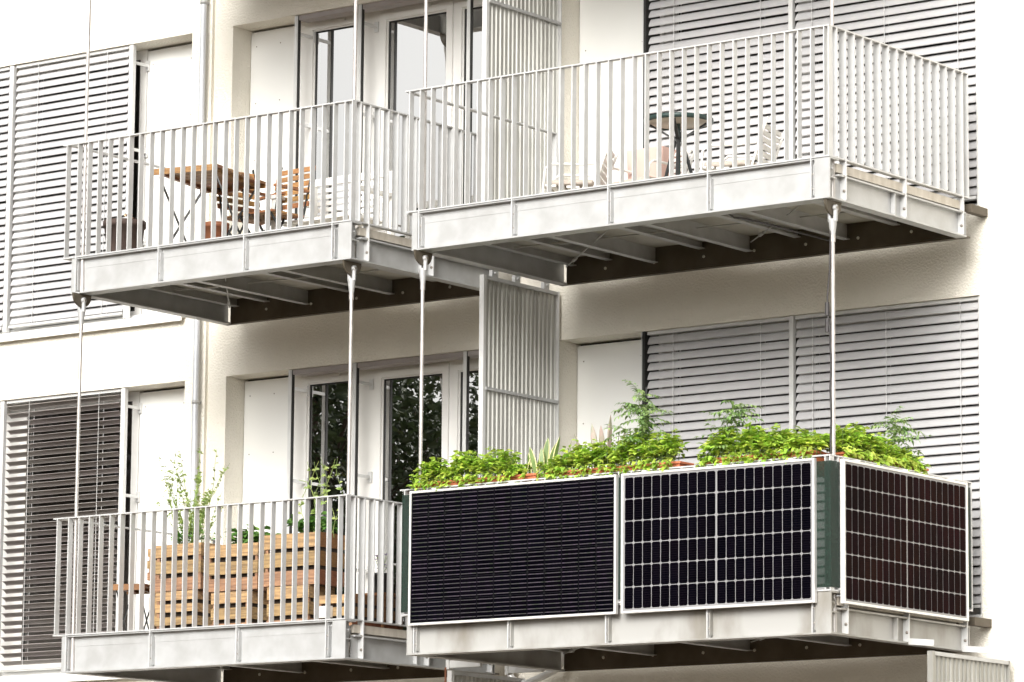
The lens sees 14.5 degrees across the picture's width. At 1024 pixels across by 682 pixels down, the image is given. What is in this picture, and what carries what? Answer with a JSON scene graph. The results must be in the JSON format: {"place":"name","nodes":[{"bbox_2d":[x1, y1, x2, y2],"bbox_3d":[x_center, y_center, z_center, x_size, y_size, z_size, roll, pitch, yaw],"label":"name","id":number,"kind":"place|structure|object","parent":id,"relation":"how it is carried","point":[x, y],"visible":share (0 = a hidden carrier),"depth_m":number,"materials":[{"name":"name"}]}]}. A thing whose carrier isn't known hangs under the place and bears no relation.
{"place":"outdoors","nodes":[
{"label":"outdoors","id":0,"kind":"place"},
{"bbox_2d":[375,553,386,571],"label":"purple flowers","id":1,"kind":"object","parent":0,"point":[384,561],"visible":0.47,"depth_m":31.63,"materials":[{"name":"plant"}]},
{"bbox_2d":[0,0,1023,681],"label":"apartment building","id":2,"kind":"structure","parent":0,"point":[930,338],"depth_m":34.06,"materials":[{"name":"paint"}]},
{"bbox_2d":[0,391,143,671],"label":"window","id":3,"kind":"structure","parent":2,"relation":"in","point":[133,397],"depth_m":36.35,"materials":[{"name":"white metal"}]},
{"bbox_2d":[0,50,150,331],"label":"window","id":4,"kind":"structure","parent":2,"relation":"in","point":[141,56],"depth_m":36.77,"materials":[{"name":"white metal"}]},
{"bbox_2d":[190,0,208,540],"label":"downpipe","id":5,"kind":"object","parent":2,"relation":"attached to","point":[196,344],"visible":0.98,"depth_m":35.12,"materials":[{"name":"metal"}]},
{"bbox_2d":[52,494,498,681],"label":"steel balcony","id":6,"kind":"structure","parent":2,"relation":"attached to","point":[339,648],"depth_m":31.72,"materials":[{"name":"metal"}]},
{"bbox_2d":[113,584,149,630],"bbox_3d":[-3.062,2.222,32.787,0.300,0.463,0.364,-2,-9,17],"label":"folding stool","id":7,"kind":"object","parent":6,"relation":"on","point":[136,588],"visible":0.42,"depth_m":32.73,"materials":[{"name":"brown wood"}]},
{"bbox_2d":[149,581,156,628],"bbox_3d":[-2.803,2.206,32.800,0.165,0.496,0.271,-6,-11,37],"label":"wooden crate","id":8,"kind":"object","parent":6,"relation":"on","point":[155,616],"visible":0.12,"depth_m":32.71,"materials":[{"name":"brown wood"}]},
{"bbox_2d":[147,549,156,580],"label":"wooden crate","id":9,"kind":"object","parent":8,"relation":"on","point":[148,564],"visible":0.18,"depth_m":32.80,"materials":[{"name":"brown wood"}]},
{"bbox_2d":[155,590,212,628],"bbox_3d":[-2.601,2.216,32.473,0.432,0.381,0.341,-6,-11,37],"label":"wooden crate","id":10,"kind":"object","parent":6,"relation":"on","point":[178,609],"visible":0.19,"depth_m":32.34,"materials":[{"name":"brown wood"}]},
{"bbox_2d":[155,542,214,591],"bbox_3d":[-2.581,1.838,32.520,0.492,0.377,0.341,-6,-11,37],"label":"wooden crate","id":11,"kind":"object","parent":10,"relation":"on","point":[179,568],"visible":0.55,"depth_m":32.38,"materials":[{"name":"brown wood"}]},
{"bbox_2d":[155,448,228,543],"bbox_3d":[-2.527,1.268,32.631,0.384,0.865,0.809,9,-12,-43],"label":"wispy herb","id":12,"kind":"object","parent":11,"relation":"in","point":[198,481],"visible":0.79,"depth_m":32.59,"materials":[{"name":"green plant"}]},
{"bbox_2d":[170,521,221,543],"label":"leafy plant","id":13,"kind":"object","parent":11,"relation":"in","point":[180,539],"visible":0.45,"depth_m":32.52,"materials":[{"name":"green plant"}]},
{"bbox_2d":[211,591,268,625],"bbox_3d":[-2.139,2.182,32.125,0.392,0.345,0.341,-6,-11,37],"label":"wooden crate","id":14,"kind":"object","parent":6,"relation":"on","point":[243,607],"visible":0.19,"depth_m":31.99,"materials":[{"name":"brown wood"}]},
{"bbox_2d":[209,542,266,592],"bbox_3d":[-2.126,1.822,32.175,0.548,0.375,0.340,-6,-11,37],"label":"wooden crate","id":15,"kind":"object","parent":14,"relation":"on","point":[234,566],"visible":0.47,"depth_m":32.03,"materials":[{"name":"brown wood"}]},
{"bbox_2d":[225,534,247,543],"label":"leafy plant","id":16,"kind":"object","parent":15,"relation":"in","point":[234,541],"visible":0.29,"depth_m":32.20,"materials":[{"name":"green plant"}]},
{"bbox_2d":[224,524,280,542],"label":"leafy plant","id":17,"kind":"object","parent":15,"relation":"in","point":[255,535],"visible":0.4,"depth_m":32.12,"materials":[{"name":"green plant"}]},
{"bbox_2d":[266,585,334,621],"bbox_3d":[-1.665,2.121,31.759,0.434,0.360,0.321,-6,-11,37],"label":"wooden crate","id":18,"kind":"object","parent":6,"relation":"on","point":[299,610],"visible":0.42,"depth_m":31.64,"materials":[{"name":"brown wood"}]},
{"bbox_2d":[263,532,344,587],"bbox_3d":[-1.639,1.737,31.816,0.554,0.411,0.340,-6,-11,37],"label":"wooden crate","id":19,"kind":"object","parent":18,"relation":"on","point":[334,555],"visible":0.45,"depth_m":31.68,"materials":[{"name":"brown wood"}]},
{"bbox_2d":[287,511,337,532],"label":"leafy plant","id":20,"kind":"object","parent":19,"relation":"in","point":[311,525],"visible":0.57,"depth_m":31.82,"materials":[{"name":"green plant"}]},
{"bbox_2d":[298,459,342,535],"bbox_3d":[-1.517,1.236,31.810,0.487,0.651,0.130,-6,-11,37],"label":"climbing vine","id":21,"kind":"object","parent":19,"relation":"in","point":[324,492],"visible":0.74,"depth_m":31.81,"materials":[{"name":"green plant"}]},
{"bbox_2d":[319,606,332,617],"bbox_3d":[-1.460,2.108,31.374,0.140,0.090,0.035,-6,-11,37],"label":"white box","id":22,"kind":"object","parent":6,"relation":"on","point":[321,611],"visible":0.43,"depth_m":31.36,"materials":[{"name":"paint"}]},
{"bbox_2d":[319,594,398,629],"bbox_3d":[-1.196,2.144,31.588,0.361,0.270,0.621,-6,-11,37],"label":"wooden crate","id":23,"kind":"object","parent":6,"relation":"on","point":[333,601],"visible":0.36,"depth_m":31.40,"materials":[{"name":"brown wood"}]},
{"bbox_2d":[365,592,402,629],"bbox_3d":[-1.032,2.132,31.592,0.280,0.298,0.260,-6,-11,37],"label":"plant stand","id":24,"kind":"object","parent":6,"relation":"on","point":[385,596],"visible":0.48,"depth_m":31.45,"materials":[{"name":"brown wood"}]},
{"bbox_2d":[374,572,386,592],"bbox_3d":[-1.030,1.904,31.628,0.184,0.160,0.184,-6,-11,37],"label":"flower pot","id":25,"kind":"object","parent":24,"relation":"on","point":[385,583],"visible":0.41,"depth_m":31.56,"materials":[{"name":"black metal"}]},
{"bbox_2d":[62,99,498,325],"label":"steel balcony","id":26,"kind":"structure","parent":2,"relation":"attached to","point":[277,273],"depth_m":32.41,"materials":[{"name":"metal"}]},
{"bbox_2d":[70,292,91,670],"bbox_3d":[-3.535,1.141,32.780,0.088,3.087,0.220,-6,-11,37],"label":"hanger rod","id":27,"kind":"object","parent":26,"relation":"hanging from","point":[82,302],"visible":1,"depth_m":32.80,"materials":[{"name":"metal"}]},
{"bbox_2d":[103,218,145,251],"bbox_3d":[-3.199,-0.799,33.260,0.356,0.370,0.356,-6,-11,37],"label":"basket planter","id":28,"kind":"object","parent":26,"relation":"on","point":[123,234],"visible":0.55,"depth_m":33.13,"materials":[{"name":"wicker"}]},
{"bbox_2d":[154,164,265,241],"bbox_3d":[-2.502,-0.992,33.165,0.620,0.747,0.844,-4,-10,25],"label":"folding table","id":29,"kind":"object","parent":26,"relation":"on","point":[209,177],"visible":0.4,"depth_m":33.16,"materials":[{"name":"brown wood"}]},
{"bbox_2d":[205,221,228,238],"bbox_3d":[-2.416,-0.811,32.917,0.216,0.300,0.216,-6,-11,37],"label":"flower pot","id":30,"kind":"object","parent":26,"relation":"on","point":[208,229],"visible":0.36,"depth_m":32.84,"materials":[{"name":"brown ceramic"}]},
{"bbox_2d":[217,169,285,235],"bbox_3d":[-2.173,-1.027,33.542,0.430,0.940,0.539,7,-11,-37],"label":"folding chair","id":31,"kind":"object","parent":26,"relation":"on","point":[230,200],"visible":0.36,"depth_m":33.60,"materials":[{"name":"brown wood"}]},
{"bbox_2d":[240,162,315,232],"bbox_3d":[-1.961,-1.044,33.422,0.430,0.940,0.539,-7,-12,41],"label":"folding chair","id":32,"kind":"object","parent":26,"relation":"on","point":[294,198],"visible":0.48,"depth_m":33.50,"materials":[{"name":"brown wood"}]},
{"bbox_2d":[271,170,394,234],"bbox_3d":[-1.490,-0.998,33.480,0.900,0.860,0.555,-6,-11,37],"label":"garden bench","id":33,"kind":"object","parent":26,"relation":"on","point":[317,204],"visible":0.23,"depth_m":33.56,"materials":[{"name":"white paint"}]},
{"bbox_2d":[342,260,360,493],"bbox_3d":[-1.260,0.908,31.173,0.088,3.087,0.220,-6,-11,37],"label":"hanger rod","id":34,"kind":"object","parent":26,"relation":"hanging from","point":[352,269],"visible":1,"depth_m":31.30,"materials":[{"name":"metal"}]},
{"bbox_2d":[353,0,357,99],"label":"hanger rod","id":35,"kind":"object","parent":26,"relation":"attached to","point":[355,48],"visible":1,"depth_m":31.66,"materials":[{"name":"metal"}]},
{"bbox_2d":[292,358,478,629],"bbox_3d":[-0.836,1.384,33.740,2.580,2.436,0.092,-6,-11,37],"label":"balcony door","id":36,"kind":"structure","parent":2,"relation":"in","point":[388,428],"depth_m":33.99,"materials":[{"name":"white metal"}]},
{"bbox_2d":[298,0,481,238],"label":"balcony door","id":37,"kind":"structure","parent":2,"relation":"in","point":[393,55],"depth_m":34.47,"materials":[{"name":"white metal"}]},
{"bbox_2d":[478,270,559,477],"bbox_3d":[0.057,0.909,32.114,0.052,2.885,1.010,-6,-11,37],"label":"corrugated screen","id":38,"kind":"object","parent":2,"relation":"attached to","point":[519,339],"visible":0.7,"depth_m":32.21,"materials":[{"name":"metal"}]},
{"bbox_2d":[481,0,561,201],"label":"corrugated screen","id":39,"kind":"object","parent":2,"relation":"attached to","point":[519,36],"visible":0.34,"depth_m":32.56,"materials":[{"name":"metal"}]},
{"bbox_2d":[400,454,991,671],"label":"steel balcony","id":40,"kind":"structure","parent":2,"relation":"attached to","point":[774,633],"depth_m":29.74,"materials":[{"name":"metal"}]},
{"bbox_2d":[415,473,544,489],"bbox_3d":[-0.231,1.129,30.378,1.164,0.176,0.184,-6,-11,37],"label":"window box","id":41,"kind":"object","parent":40,"relation":"on","point":[530,476],"visible":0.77,"depth_m":30.21,"materials":[{"name":"ceramic"}]},
{"bbox_2d":[406,457,453,490],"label":"leafy herb","id":42,"kind":"object","parent":41,"relation":"in","point":[433,467],"visible":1,"depth_m":30.58,"materials":[{"name":"green plant"}]},
{"bbox_2d":[435,450,487,490],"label":"leafy herb","id":43,"kind":"object","parent":41,"relation":"in","point":[465,463],"visible":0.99,"depth_m":30.40,"materials":[{"name":"green plant"}]},
{"bbox_2d":[468,447,521,485],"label":"leafy herb","id":44,"kind":"object","parent":41,"relation":"in","point":[491,465],"visible":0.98,"depth_m":30.22,"materials":[{"name":"green plant"}]},
{"bbox_2d":[503,463,532,481],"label":"leafy herb","id":45,"kind":"object","parent":41,"relation":"in","point":[520,469],"visible":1,"depth_m":30.08,"materials":[{"name":"green plant"}]},
{"bbox_2d":[507,437,571,477],"bbox_3d":[0.192,0.872,30.097,0.616,0.304,0.086,-6,-11,37],"label":"snake plant","id":46,"kind":"object","parent":41,"relation":"in","point":[544,456],"visible":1,"depth_m":30.07,"materials":[{"name":"green plant"}]},
{"bbox_2d":[444,660,544,681],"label":"corrugated screen","id":47,"kind":"object","parent":40,"relation":"hanging from","point":[453,676],"visible":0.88,"depth_m":31.81,"materials":[{"name":"metal"}]},
{"bbox_2d":[507,652,563,681],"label":"drain pipe","id":48,"kind":"object","parent":47,"relation":"attached to","point":[541,676],"visible":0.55,"depth_m":32.19,"materials":[{"name":"metal"}]},
{"bbox_2d":[408,474,618,625],"bbox_3d":[0.012,1.559,29.945,1.925,1.032,0.085,-6,-11,37],"label":"solar panel","id":49,"kind":"object","parent":40,"relation":"attached to","point":[513,550],"visible":1,"depth_m":29.89,"materials":[{"name":"glass"}]},
{"bbox_2d":[545,461,693,478],"bbox_3d":[0.786,1.018,29.617,1.214,0.176,0.184,-6,-11,37],"label":"window box","id":50,"kind":"object","parent":40,"relation":"on","point":[674,464],"visible":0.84,"depth_m":29.47,"materials":[{"name":"ceramic"}]},
{"bbox_2d":[536,458,563,480],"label":"leafy herb","id":51,"kind":"object","parent":50,"relation":"in","point":[545,467],"visible":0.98,"depth_m":29.91,"materials":[{"name":"green plant"}]},
{"bbox_2d":[545,439,595,478],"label":"leafy herb","id":52,"kind":"object","parent":50,"relation":"in","point":[571,460],"visible":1,"depth_m":29.79,"materials":[{"name":"green plant"}]},
{"bbox_2d":[574,415,630,466],"bbox_3d":[0.675,0.765,29.846,0.537,0.445,0.053,-6,-11,37],"label":"snake plant","id":53,"kind":"object","parent":50,"relation":"in","point":[601,436],"visible":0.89,"depth_m":29.86,"materials":[{"name":"green plant"}]},
{"bbox_2d":[576,439,629,476],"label":"leafy herb","id":54,"kind":"object","parent":50,"relation":"in","point":[596,453],"visible":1,"depth_m":29.64,"materials":[{"name":"green plant"}]},
{"bbox_2d":[607,432,656,474],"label":"leafy herb","id":55,"kind":"object","parent":50,"relation":"in","point":[633,452],"visible":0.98,"depth_m":29.48,"materials":[{"name":"green plant"}]},
{"bbox_2d":[600,379,685,463],"bbox_3d":[0.943,0.621,29.546,0.622,0.644,0.607,-6,-11,37],"label":"tomato plant","id":56,"kind":"object","parent":50,"relation":"in","point":[630,407],"visible":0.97,"depth_m":29.53,"materials":[{"name":"green plant"}]},
{"bbox_2d":[636,428,689,471],"bbox_3d":[1.102,0.805,29.349,0.366,0.339,0.401,4,-10,-24],"label":"leafy herb","id":57,"kind":"object","parent":50,"relation":"in","point":[665,449],"visible":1,"depth_m":29.32,"materials":[{"name":"green plant"}]},
{"bbox_2d":[401,460,970,612],"bbox_3d":[1.275,1.569,30.181,3.853,0.892,1.908,-6,-11,37],"label":"privacy net","id":58,"kind":"object","parent":40,"relation":"attached to","point":[828,519],"visible":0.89,"depth_m":28.35,"materials":[{"name":"green fabric"}]},
{"bbox_2d":[621,458,816,613],"bbox_3d":[1.481,1.399,28.847,1.668,1.034,0.085,-6,-11,37],"label":"solar panel","id":59,"kind":"object","parent":40,"relation":"attached to","point":[717,536],"visible":1,"depth_m":28.80,"materials":[{"name":"glass"}]},
{"bbox_2d":[707,450,826,463],"bbox_3d":[1.796,0.909,28.863,0.964,0.176,0.184,-6,-11,37],"label":"window box","id":60,"kind":"object","parent":40,"relation":"on","point":[806,453],"visible":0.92,"depth_m":28.69,"materials":[{"name":"ceramic"}]},
{"bbox_2d":[695,426,741,467],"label":"leafy herb","id":61,"kind":"object","parent":60,"relation":"in","point":[717,451],"visible":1,"depth_m":29.01,"materials":[{"name":"green plant"}]},
{"bbox_2d":[694,400,764,453],"bbox_3d":[1.610,0.654,29.076,0.525,0.470,0.503,-3,-10,22],"label":"tomato plant","id":62,"kind":"object","parent":60,"relation":"in","point":[741,413],"visible":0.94,"depth_m":29.05,"materials":[{"name":"green plant"}]},
{"bbox_2d":[725,422,772,463],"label":"leafy herb","id":63,"kind":"object","parent":60,"relation":"in","point":[745,448],"visible":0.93,"depth_m":28.86,"materials":[{"name":"green plant"}]},
{"bbox_2d":[750,423,799,465],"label":"leafy herb","id":64,"kind":"object","parent":60,"relation":"in","point":[773,441],"visible":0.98,"depth_m":28.72,"materials":[{"name":"green plant"}]},
{"bbox_2d":[781,426,829,463],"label":"leafy herb","id":65,"kind":"object","parent":60,"relation":"in","point":[804,441],"visible":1,"depth_m":28.56,"materials":[{"name":"green plant"}]},
{"bbox_2d":[827,452,928,471],"bbox_3d":[2.624,0.956,29.114,0.194,0.176,1.164,-6,-11,37],"label":"window box","id":66,"kind":"object","parent":40,"relation":"on","point":[840,453],"visible":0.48,"depth_m":28.83,"materials":[{"name":"ceramic"}]},
{"bbox_2d":[820,424,870,460],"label":"leafy herb","id":67,"kind":"object","parent":66,"relation":"in","point":[847,441],"visible":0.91,"depth_m":28.70,"materials":[{"name":"green plant"}]},
{"bbox_2d":[839,422,889,466],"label":"leafy herb","id":68,"kind":"object","parent":66,"relation":"in","point":[869,441],"visible":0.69,"depth_m":28.89,"materials":[{"name":"green plant"}]},
{"bbox_2d":[859,432,909,470],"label":"leafy herb","id":69,"kind":"object","parent":66,"relation":"in","point":[887,448],"visible":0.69,"depth_m":29.10,"materials":[{"name":"green plant"}]},
{"bbox_2d":[866,406,929,455],"bbox_3d":[2.805,0.717,29.416,0.480,0.446,0.497,2,-9,-11],"label":"tomato plant","id":70,"kind":"object","parent":66,"relation":"in","point":[895,431],"visible":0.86,"depth_m":29.41,"materials":[{"name":"green plant"}]},
{"bbox_2d":[888,446,931,474],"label":"leafy herb","id":71,"kind":"object","parent":66,"relation":"in","point":[916,463],"visible":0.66,"depth_m":29.31,"materials":[{"name":"green plant"}]},
{"bbox_2d":[840,459,968,620],"bbox_3d":[2.813,1.440,29.036,0.085,1.034,1.700,-6,-11,37],"label":"solar panel","id":72,"kind":"object","parent":40,"relation":"attached to","point":[903,540],"visible":1,"depth_m":28.97,"materials":[{"name":"glass"}]},
{"bbox_2d":[908,638,1009,681],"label":"corrugated screen","id":73,"kind":"object","parent":40,"relation":"attached to","point":[945,667],"visible":1,"depth_m":29.23,"materials":[{"name":"metal"}]},
{"bbox_2d":[405,24,987,285],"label":"steel balcony","id":74,"kind":"structure","parent":2,"relation":"attached to","point":[684,221],"depth_m":30.03,"materials":[{"name":"metal"}]},
{"bbox_2d":[414,250,432,482],"bbox_3d":[-0.695,0.839,30.701,0.088,3.087,0.220,-6,-11,37],"label":"hanger rod","id":75,"kind":"object","parent":74,"relation":"hanging from","point":[423,259],"visible":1,"depth_m":30.83,"materials":[{"name":"metal"}]},
{"bbox_2d":[423,0,427,208],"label":"hanger rod","id":76,"kind":"object","parent":74,"relation":"attached to","point":[425,65],"visible":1,"depth_m":31.14,"materials":[{"name":"metal"}]},
{"bbox_2d":[541,139,619,192],"bbox_3d":[0.530,-1.200,31.480,0.575,0.677,0.461,-1,-9,9],"label":"garden chair","id":77,"kind":"object","parent":74,"relation":"on","point":[567,185],"visible":0.36,"depth_m":31.32,"materials":[{"name":"white paint"}]},
{"bbox_2d":[612,150,693,183],"bbox_3d":[1.083,-1.206,31.406,0.575,0.677,0.461,9,-12,-42],"label":"garden chair","id":78,"kind":"object","parent":74,"relation":"on","point":[652,161],"visible":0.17,"depth_m":31.41,"materials":[{"name":"white paint"}]},
{"bbox_2d":[627,146,681,178],"bbox_3d":[1.117,-1.166,31.619,0.349,0.660,0.280,-6,-11,37],"label":"pink tub","id":79,"kind":"object","parent":74,"relation":"on","point":[652,156],"visible":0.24,"depth_m":31.52,"materials":[{"name":"pink plastic"}]},
{"bbox_2d":[643,112,713,176],"bbox_3d":[1.275,-1.325,30.889,0.540,0.758,0.540,-6,-11,37],"label":"bistro table","id":80,"kind":"object","parent":74,"relation":"on","point":[678,125],"visible":0.62,"depth_m":30.89,"materials":[{"name":"black metal"}]},
{"bbox_2d":[700,116,783,171],"bbox_3d":[1.752,-1.315,30.677,0.575,0.677,0.461,-3,-10,22],"label":"garden chair","id":81,"kind":"object","parent":74,"relation":"on","point":[728,164],"visible":0.36,"depth_m":30.56,"materials":[{"name":"white paint"}]},
{"bbox_2d":[728,214,829,240],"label":"support beam","id":82,"kind":"structure","parent":74,"relation":"hanging from","point":[765,223],"depth_m":29.91,"materials":[{"name":"grey metal"}]},
{"bbox_2d":[823,198,841,631],"bbox_3d":[2.274,0.524,28.532,0.088,3.087,0.220,-6,-11,37],"label":"hanger rod","id":83,"kind":"object","parent":74,"relation":"hanging from","point":[832,208],"visible":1,"depth_m":28.64,"materials":[{"name":"metal"}]},
{"bbox_2d":[825,215,831,453],"bbox_3d":[2.245,0.386,28.554,0.057,2.691,0.034,-2,-9,17],"label":"power cable","id":84,"kind":"object","parent":83,"relation":"attached to","point":[827,320],"visible":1,"depth_m":28.62,"materials":[{"name":"grey metal"}]},
{"bbox_2d":[830,0,834,196],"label":"hanger rod","id":85,"kind":"object","parent":74,"relation":"attached to","point":[832,23],"visible":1,"depth_m":28.96,"materials":[{"name":"metal"}]},
{"bbox_2d":[665,0,976,205],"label":"window","id":86,"kind":"structure","parent":2,"relation":"in","point":[975,203],"depth_m":31.94,"materials":[{"name":"grey metal"}]},
{"bbox_2d":[664,310,980,614],"bbox_3d":[2.445,1.030,31.303,3.035,2.436,0.070,-6,-11,37],"label":"window","id":87,"kind":"structure","parent":2,"relation":"in","point":[975,611],"depth_m":31.50,"materials":[{"name":"grey metal"}]},
{"bbox_3d":[-1.787,-4.050,33.630,3.101,1.262,2.193,-6,-11,37],"label":"steel balcony","id":88,"kind":"object","parent":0,"visible":0},
{"bbox_2d":[79,0,90,291],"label":"hanger rod","id":89,"kind":"object","parent":88,"relation":"hanging from","point":[82,269],"visible":1,"depth_m":33.20,"materials":[{"name":"metal"}]}
]}

